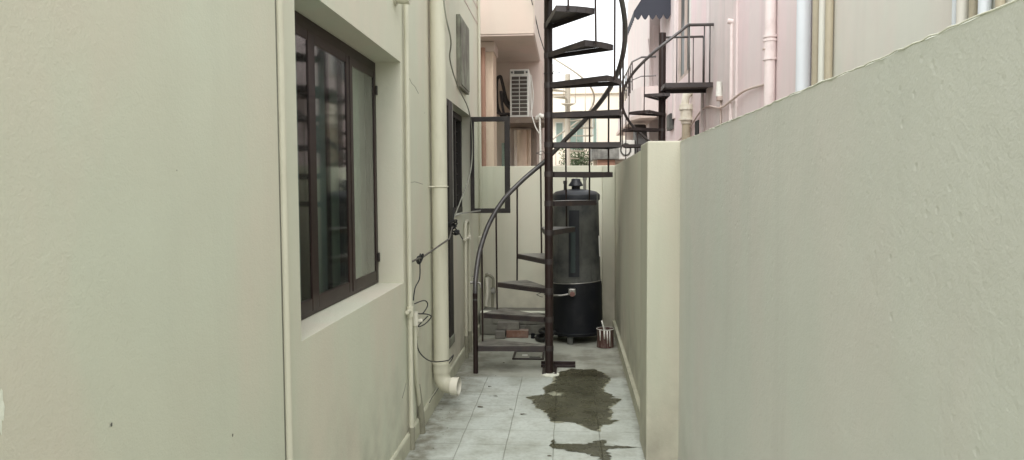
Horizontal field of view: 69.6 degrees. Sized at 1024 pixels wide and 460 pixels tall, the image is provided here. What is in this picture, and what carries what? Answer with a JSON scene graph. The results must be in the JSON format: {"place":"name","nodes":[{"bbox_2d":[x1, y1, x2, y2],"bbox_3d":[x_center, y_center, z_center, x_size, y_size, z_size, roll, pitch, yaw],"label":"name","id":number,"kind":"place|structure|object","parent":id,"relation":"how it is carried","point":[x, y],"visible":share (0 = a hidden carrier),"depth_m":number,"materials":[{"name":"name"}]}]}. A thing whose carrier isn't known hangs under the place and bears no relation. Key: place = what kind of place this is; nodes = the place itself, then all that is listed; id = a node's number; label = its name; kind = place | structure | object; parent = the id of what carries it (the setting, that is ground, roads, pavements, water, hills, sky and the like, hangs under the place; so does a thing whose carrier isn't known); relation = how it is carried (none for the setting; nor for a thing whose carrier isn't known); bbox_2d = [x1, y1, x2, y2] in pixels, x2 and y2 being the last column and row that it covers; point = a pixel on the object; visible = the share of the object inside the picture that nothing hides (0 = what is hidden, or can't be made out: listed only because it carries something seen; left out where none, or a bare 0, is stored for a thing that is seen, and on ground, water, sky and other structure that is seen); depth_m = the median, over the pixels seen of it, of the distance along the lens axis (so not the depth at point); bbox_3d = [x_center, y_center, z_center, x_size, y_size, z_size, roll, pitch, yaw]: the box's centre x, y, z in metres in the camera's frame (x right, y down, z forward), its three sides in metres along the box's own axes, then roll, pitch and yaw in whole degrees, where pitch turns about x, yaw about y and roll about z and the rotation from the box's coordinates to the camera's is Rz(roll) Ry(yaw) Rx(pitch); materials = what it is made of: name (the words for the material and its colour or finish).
{"place":"outdoors","nodes":[
{"label":"outdoors","id":0,"kind":"place"},
{"bbox_2d":[405,334,644,459],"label":"floor","id":1,"kind":"structure","parent":0,"point":[500,427],"depth_m":4.86,"materials":[{"name":"tile"}]},
{"bbox_2d":[495,328,505,338],"bbox_3d":[-0.114,1.052,7.518,0.100,0.074,0.224,0,3,3],"label":"brick","id":2,"kind":"object","parent":1,"relation":"on","point":[500,334],"visible":0.76,"depth_m":7.41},
{"bbox_2d":[480,307,544,334],"bbox_3d":[0.046,0.955,7.786,0.730,0.240,0.391,0,3,4],"label":"cement ledge","id":3,"kind":"object","parent":1,"relation":"on","point":[489,326],"visible":0.4,"depth_m":7.61,"materials":[{"name":"grey concrete"}]},
{"bbox_2d":[484,273,495,306],"bbox_3d":[-0.237,0.644,7.919,0.126,0.371,0.085,0,3,4],"label":"pipe","id":4,"kind":"object","parent":3,"relation":"on","point":[493,287],"visible":1,"depth_m":7.90,"materials":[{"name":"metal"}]},
{"bbox_2d":[506,329,527,337],"bbox_3d":[0.055,1.052,7.496,0.224,0.074,0.100,0,3,2],"label":"brick","id":5,"kind":"object","parent":1,"relation":"on","point":[521,333],"visible":0.98,"depth_m":7.45,"materials":[{"name":"red brick"}]},
{"bbox_2d":[497,321,519,329],"bbox_3d":[-0.034,0.975,7.523,0.224,0.074,0.100,0,3,6],"label":"brick","id":6,"kind":"object","parent":5,"relation":"on","point":[508,325],"visible":1,"depth_m":7.48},
{"bbox_2d":[512,351,544,359],"bbox_3d":[0.152,1.130,6.644,0.280,0.013,0.310,0,3,4],"label":"drain cover","id":7,"kind":"object","parent":1,"relation":"on","point":[528,355],"visible":0.97,"depth_m":6.63,"materials":[{"name":"grey metal"}]},
{"bbox_2d":[535,327,555,341],"bbox_3d":[0.324,1.032,7.326,0.193,0.135,0.344,-1,3,-7],"label":"gas hose","id":8,"kind":"object","parent":1,"relation":"on","point":[541,331],"visible":0.58,"depth_m":7.33,"materials":[{"name":"black rubber"}]},
{"bbox_2d":[482,165,614,326],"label":"back wall","id":9,"kind":"structure","parent":1,"relation":"on","point":[529,239],"depth_m":7.92,"materials":[{"name":"paint"}]},
{"bbox_2d":[473,0,627,376],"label":"spiral staircase","id":10,"kind":"structure","parent":1,"relation":"on","point":[559,15],"depth_m":5.92,"materials":[{"name":"black metal"}]},
{"bbox_2d":[526,368,620,430],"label":"water puddle","id":11,"kind":"object","parent":1,"relation":"on","point":[585,400],"visible":1,"depth_m":5.25,"materials":[{"name":"liquid"}]},
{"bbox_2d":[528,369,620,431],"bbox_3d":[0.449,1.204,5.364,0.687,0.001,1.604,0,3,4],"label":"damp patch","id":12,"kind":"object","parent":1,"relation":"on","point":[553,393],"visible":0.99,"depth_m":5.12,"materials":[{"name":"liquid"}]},
{"bbox_2d":[553,178,601,344],"bbox_3d":[0.631,0.289,7.266,0.540,1.620,0.608,0,3,4],"label":"water heater","id":13,"kind":"object","parent":1,"relation":"on","point":[577,297],"visible":0.83,"depth_m":7.09,"materials":[{"name":"metal"}]},
{"bbox_2d":[549,439,632,459],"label":"water puddle","id":14,"kind":"object","parent":1,"relation":"on","point":[599,448],"visible":1,"depth_m":4.27,"materials":[{"name":"liquid"}]},
{"bbox_2d":[596,327,613,347],"bbox_3d":[0.887,1.023,7.003,0.169,0.177,0.172,0,3,4],"label":"paint can","id":15,"kind":"object","parent":1,"relation":"on","point":[605,338],"visible":0.97,"depth_m":6.94,"materials":[{"name":"brown metal"}]},
{"bbox_2d":[612,0,1023,459],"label":"boundary wall","id":16,"kind":"structure","parent":1,"relation":"on","point":[832,268],"depth_m":1.61,"materials":[{"name":"paint"}]},
{"bbox_2d":[553,59,594,165],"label":"spiral staircase","id":17,"kind":"structure","parent":0,"point":[567,104],"depth_m":23.67,"materials":[{"name":"metal"}]},
{"bbox_2d":[553,87,624,165],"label":"house","id":18,"kind":"structure","parent":0,"point":[599,131],"depth_m":26.67,"materials":[{"name":"beige paint"}]},
{"bbox_2d":[555,122,563,149],"bbox_3d":[1.723,-3.428,26.761,0.300,1.000,0.065,0,3,4],"label":"window","id":19,"kind":"structure","parent":18,"relation":"in","point":[559,127],"depth_m":26.73,"materials":[{"name":"glass"}]},
{"bbox_2d":[570,119,583,149],"bbox_3d":[2.301,-3.479,26.715,0.620,1.200,0.065,0,3,4],"label":"window","id":20,"kind":"structure","parent":18,"relation":"in","point":[581,131],"depth_m":26.68,"materials":[{"name":"glass"}]},
{"bbox_2d":[592,119,596,141],"bbox_3d":[2.999,-3.530,26.660,0.180,1.100,0.065,0,3,4],"label":"window","id":21,"kind":"structure","parent":18,"relation":"in","point":[594,131],"depth_m":26.64,"materials":[{"name":"glass"}]},
{"bbox_2d":[553,0,627,87],"label":"sky","id":22,"kind":"structure","parent":0,"point":[600,63],"materials":[{"name":"white"}]},
{"bbox_2d":[616,0,666,140],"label":"pink wing","id":23,"kind":"structure","parent":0,"point":[643,40],"depth_m":17.41,"materials":[{"name":"pink paint"}]},
{"bbox_2d":[619,140,634,159],"bbox_3d":[2.609,-1.824,16.763,0.327,0.420,0.430,0,3,4],"label":"air conditioner","id":24,"kind":"object","parent":23,"relation":"attached to","point":[630,152],"visible":0.69,"depth_m":16.57,"materials":[{"name":"metal"}]},
{"bbox_2d":[633,124,647,153],"bbox_3d":[2.922,-2.085,16.740,0.260,0.700,0.800,0,3,4],"label":"dark tarpaulin","id":25,"kind":"object","parent":23,"relation":"on","point":[641,140],"visible":0.53,"depth_m":16.55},
{"bbox_2d":[621,23,713,158],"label":"spiral staircase","id":26,"kind":"structure","parent":0,"point":[665,89],"depth_m":11.18,"materials":[{"name":"black metal"}]},
{"bbox_2d":[660,0,812,140],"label":"pink house","id":27,"kind":"structure","parent":0,"point":[747,17],"depth_m":9.79,"materials":[{"name":"paint"}]},
{"bbox_2d":[628,0,670,32],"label":"awning","id":28,"kind":"object","parent":27,"relation":"attached to","point":[652,9],"visible":0.95,"depth_m":15.26,"materials":[{"name":"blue fabric"}]},
{"bbox_2d":[666,113,673,130],"bbox_3d":[3.231,-2.204,15.053,0.089,0.320,0.500,0,3,4],"label":"meter box","id":29,"kind":"object","parent":27,"relation":"attached to","point":[669,123],"visible":0.91,"depth_m":14.85,"materials":[{"name":"metal"}]},
{"bbox_2d":[678,0,690,81],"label":"window","id":30,"kind":"structure","parent":27,"relation":"in","point":[684,6],"depth_m":13.96,"materials":[{"name":"grey paint"}]},
{"bbox_2d":[679,93,692,139],"bbox_3d":[3.033,-0.844,12.783,0.283,3.253,0.260,0,3,4],"label":"hopper pipe","id":31,"kind":"object","parent":27,"relation":"attached to","point":[685,109],"visible":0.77,"depth_m":12.64,"materials":[{"name":"white plastic"}]},
{"bbox_2d":[695,120,698,134],"bbox_3d":[3.055,-1.569,12.164,0.011,0.470,0.350,0,3,4],"label":"vent opening","id":32,"kind":"object","parent":27,"relation":"attached to","point":[696,127],"visible":0.36,"depth_m":12.12,"materials":[{"name":"grey metal"}]},
{"bbox_2d":[700,93,704,132],"bbox_3d":[2.977,-0.649,11.543,0.058,3.000,0.060,0,3,4],"label":"pink conduit","id":33,"kind":"object","parent":27,"relation":"attached to","point":[702,113],"visible":0.32,"depth_m":11.46,"materials":[{"name":"paint"}]},
{"bbox_2d":[716,81,722,123],"bbox_3d":[2.838,-1.550,10.097,0.088,0.960,0.100,0,3,4],"label":"tube lamp","id":34,"kind":"object","parent":27,"relation":"attached to","point":[719,96],"visible":0.91,"depth_m":10.05,"materials":[{"name":"white paint"}]},
{"bbox_2d":[677,83,763,140],"bbox_3d":[2.970,-1.721,11.484,0.070,0.356,7.101,0,3,4],"label":"wall cable","id":35,"kind":"object","parent":27,"relation":"attached to","point":[740,93],"depth_m":9.53,"materials":[{"name":"grey paint"}]},
{"bbox_2d":[727,18,733,119],"bbox_3d":[2.809,-0.874,9.504,0.105,3.674,0.070,0,3,4],"label":"pink conduit","id":36,"kind":"object","parent":27,"relation":"attached to","point":[730,21],"visible":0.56,"depth_m":9.42,"materials":[{"name":"plastic"}]},
{"bbox_2d":[762,0,776,106],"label":"pink drain pipe","id":37,"kind":"object","parent":27,"relation":"attached to","point":[769,48],"visible":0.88,"depth_m":7.54,"materials":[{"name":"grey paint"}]},
{"bbox_2d":[795,0,811,91],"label":"white drain pipe","id":38,"kind":"object","parent":27,"relation":"attached to","point":[803,43],"depth_m":6.45,"materials":[{"name":"white plastic"}]},
{"bbox_2d":[811,0,1012,85],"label":"cream house","id":39,"kind":"structure","parent":0,"point":[847,35],"depth_m":5.22,"materials":[{"name":"paint"}]},
{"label":"ground","id":40,"kind":"structure","parent":0,"visible":0},
{"bbox_2d":[0,0,509,459],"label":"house","id":41,"kind":"structure","parent":40,"relation":"on","point":[141,301],"depth_m":1.96,"materials":[{"name":"paint"}]},
{"bbox_2d":[276,0,292,459],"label":"conduit pipe","id":42,"kind":"object","parent":41,"relation":"attached to","point":[284,220],"visible":1,"depth_m":2.38,"materials":[{"name":"beige plastic"}]},
{"bbox_2d":[294,10,379,319],"bbox_3d":[-0.839,-0.273,3.334,0.070,1.228,1.601,0,3,4],"label":"window","id":43,"kind":"structure","parent":41,"relation":"in","point":[337,90],"depth_m":3.37,"materials":[{"name":"brown glass"}]},
{"bbox_2d":[393,0,410,5],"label":"outlet spout","id":44,"kind":"object","parent":41,"relation":"attached to","point":[397,2],"visible":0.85,"depth_m":3.93,"materials":[{"name":"beige plastic"}]},
{"bbox_2d":[404,4,414,449],"bbox_3d":[-0.592,-0.674,4.140,0.041,3.900,0.082,0,3,4],"label":"water pipe","id":45,"kind":"object","parent":41,"relation":"attached to","point":[409,312],"visible":0.97,"depth_m":4.18,"materials":[{"name":"beige plastic"}]},
{"bbox_2d":[417,323,419,336],"bbox_3d":[-0.576,0.607,4.526,0.013,0.100,0.030,0,3,4],"label":"wall clip","id":46,"kind":"object","parent":41,"relation":"attached to","point":[418,331],"depth_m":4.51,"materials":[{"name":"white plastic"}]},
{"bbox_2d":[413,311,425,433],"bbox_3d":[-0.558,0.871,4.460,0.061,0.782,0.202,0,3,4],"label":"water pipe","id":47,"kind":"object","parent":41,"relation":"attached to","point":[416,322],"visible":0.95,"depth_m":4.41,"materials":[{"name":"white plastic"}]},
{"bbox_2d":[414,300,431,326],"bbox_3d":[-0.530,0.496,4.436,0.017,0.158,0.306,0,3,12],"label":"black wire","id":48,"kind":"object","parent":47,"relation":"attached to","point":[424,313],"visible":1,"depth_m":4.44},
{"bbox_2d":[412,227,452,261],"bbox_3d":[-0.476,0.082,4.945,0.106,0.142,1.433,0,3,5],"label":"tie cord","id":49,"kind":"object","parent":41,"relation":"attached to","point":[432,250],"visible":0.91,"depth_m":4.66,"materials":[{"name":"black plastic"}]},
{"bbox_2d":[416,253,423,263],"bbox_3d":[-0.541,0.171,4.360,0.033,0.066,0.064,1,3,20],"label":"cord knot","id":50,"kind":"object","parent":49,"relation":"attached to","point":[421,256],"visible":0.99,"depth_m":4.35,"materials":[{"name":"black plastic"}]},
{"bbox_2d":[413,262,420,300],"bbox_3d":[-0.560,0.301,4.315,0.009,0.216,0.106,1,3,17],"label":"black wire","id":51,"kind":"object","parent":50,"relation":"hanging from","point":[418,280],"visible":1,"depth_m":4.35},
{"bbox_2d":[429,0,460,395],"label":"drain pipe","id":52,"kind":"object","parent":41,"relation":"attached to","point":[445,382],"visible":0.98,"depth_m":4.94,"materials":[{"name":"white plastic"}]},
{"bbox_2d":[417,340,453,363],"bbox_3d":[-0.481,0.773,4.744,0.031,0.300,0.766,0,3,13],"label":"black wire","id":53,"kind":"object","parent":52,"relation":"attached to","point":[433,361],"visible":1,"depth_m":4.67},
{"bbox_2d":[446,98,454,348],"bbox_3d":[-0.545,-0.041,5.665,0.110,1.938,0.565,0,3,4],"label":"door","id":54,"kind":"structure","parent":41,"relation":"in","point":[450,189],"depth_m":5.80,"materials":[{"name":"metal"}]},
{"bbox_2d":[448,207,462,239],"bbox_3d":[-0.452,-0.047,5.864,0.084,0.266,0.288,0,3,4],"label":"cord bundle","id":55,"kind":"object","parent":41,"relation":"attached to","point":[455,231],"visible":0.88,"depth_m":5.80,"materials":[{"name":"black plastic"}]},
{"bbox_2d":[443,0,472,217],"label":"hanging cable","id":56,"kind":"object","parent":41,"relation":"hanging from","point":[463,98],"visible":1,"depth_m":5.96,"materials":[{"name":"grey rubber"}]},
{"bbox_2d":[456,14,469,94],"bbox_3d":[-0.424,-1.516,6.421,0.041,0.600,0.550,0,3,4],"label":"vent board","id":57,"kind":"object","parent":41,"relation":"attached to","point":[462,53],"visible":0.99,"depth_m":6.22,"materials":[{"name":"grey metal"}]},
{"bbox_2d":[463,219,480,358],"bbox_3d":[-0.353,0.520,6.653,0.136,1.238,0.340,0,3,4],"label":"tap pipe","id":58,"kind":"object","parent":41,"relation":"attached to","point":[468,338],"visible":0.81,"depth_m":6.57,"materials":[{"name":"white plastic"}]},
{"bbox_2d":[477,0,483,310],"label":"corner pipe","id":59,"kind":"object","parent":41,"relation":"attached to","point":[479,115],"visible":0.48,"depth_m":7.59,"materials":[{"name":"white plastic"}]},
{"bbox_2d":[453,111,509,216],"bbox_3d":[-0.318,-0.593,6.479,0.522,0.927,1.150,0,3,4],"label":"window","id":60,"kind":"structure","parent":41,"relation":"in","point":[490,171],"depth_m":7.01,"materials":[{"name":"clear glass"}]},
{"bbox_2d":[480,0,543,165],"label":"peach house","id":61,"kind":"structure","parent":40,"relation":"on","point":[510,38],"depth_m":9.25,"materials":[{"name":"paint"}]},
{"bbox_2d":[510,69,538,132],"bbox_3d":[0.197,-1.681,9.907,0.412,0.879,0.777,0,3,4],"label":"air conditioner","id":62,"kind":"object","parent":61,"relation":"on","point":[521,92],"visible":0.98,"depth_m":9.64,"materials":[{"name":"metal"}]},
{"bbox_2d":[496,75,509,116],"bbox_3d":[-0.113,-1.768,9.789,0.231,0.583,0.074,0,3,-1],"label":"insulated tube","id":63,"kind":"object","parent":62,"relation":"attached to","point":[503,89],"visible":0.77,"depth_m":9.77,"materials":[{"name":"plastic"}]},
{"bbox_2d":[497,91,509,115],"bbox_3d":[-0.135,-1.655,9.742,0.262,0.374,0.078,0,3,4],"label":"insulated tube","id":64,"kind":"object","parent":62,"relation":"attached to","point":[502,100],"visible":0.69,"depth_m":9.73,"materials":[{"name":"plastic"}]},
{"bbox_2d":[531,0,543,48],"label":"black wire","id":65,"kind":"object","parent":61,"relation":"attached to","point":[538,29],"visible":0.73,"depth_m":9.16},
{"bbox_2d":[535,113,543,162],"bbox_3d":[0.359,-1.121,9.568,0.145,0.790,0.076,2,4,32],"label":"conduit pipe","id":66,"kind":"object","parent":61,"relation":"attached to","point":[539,116],"visible":0.81,"depth_m":9.53,"materials":[{"name":"white plastic"}]},
{"bbox_2d":[558,140,591,165],"bbox_3d":[2.296,-1.500,25.355,1.410,3.203,0.732,0,3,4],"label":"shrub","id":67,"kind":"object","parent":40,"relation":"on","point":[578,162],"visible":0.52,"depth_m":25.24,"materials":[{"name":"green plant"}]},
{"bbox_2d":[590,148,622,165],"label":"concrete shed","id":68,"kind":"structure","parent":40,"relation":"on","point":[598,157],"depth_m":17.73,"materials":[{"name":"concrete"}]}
]}

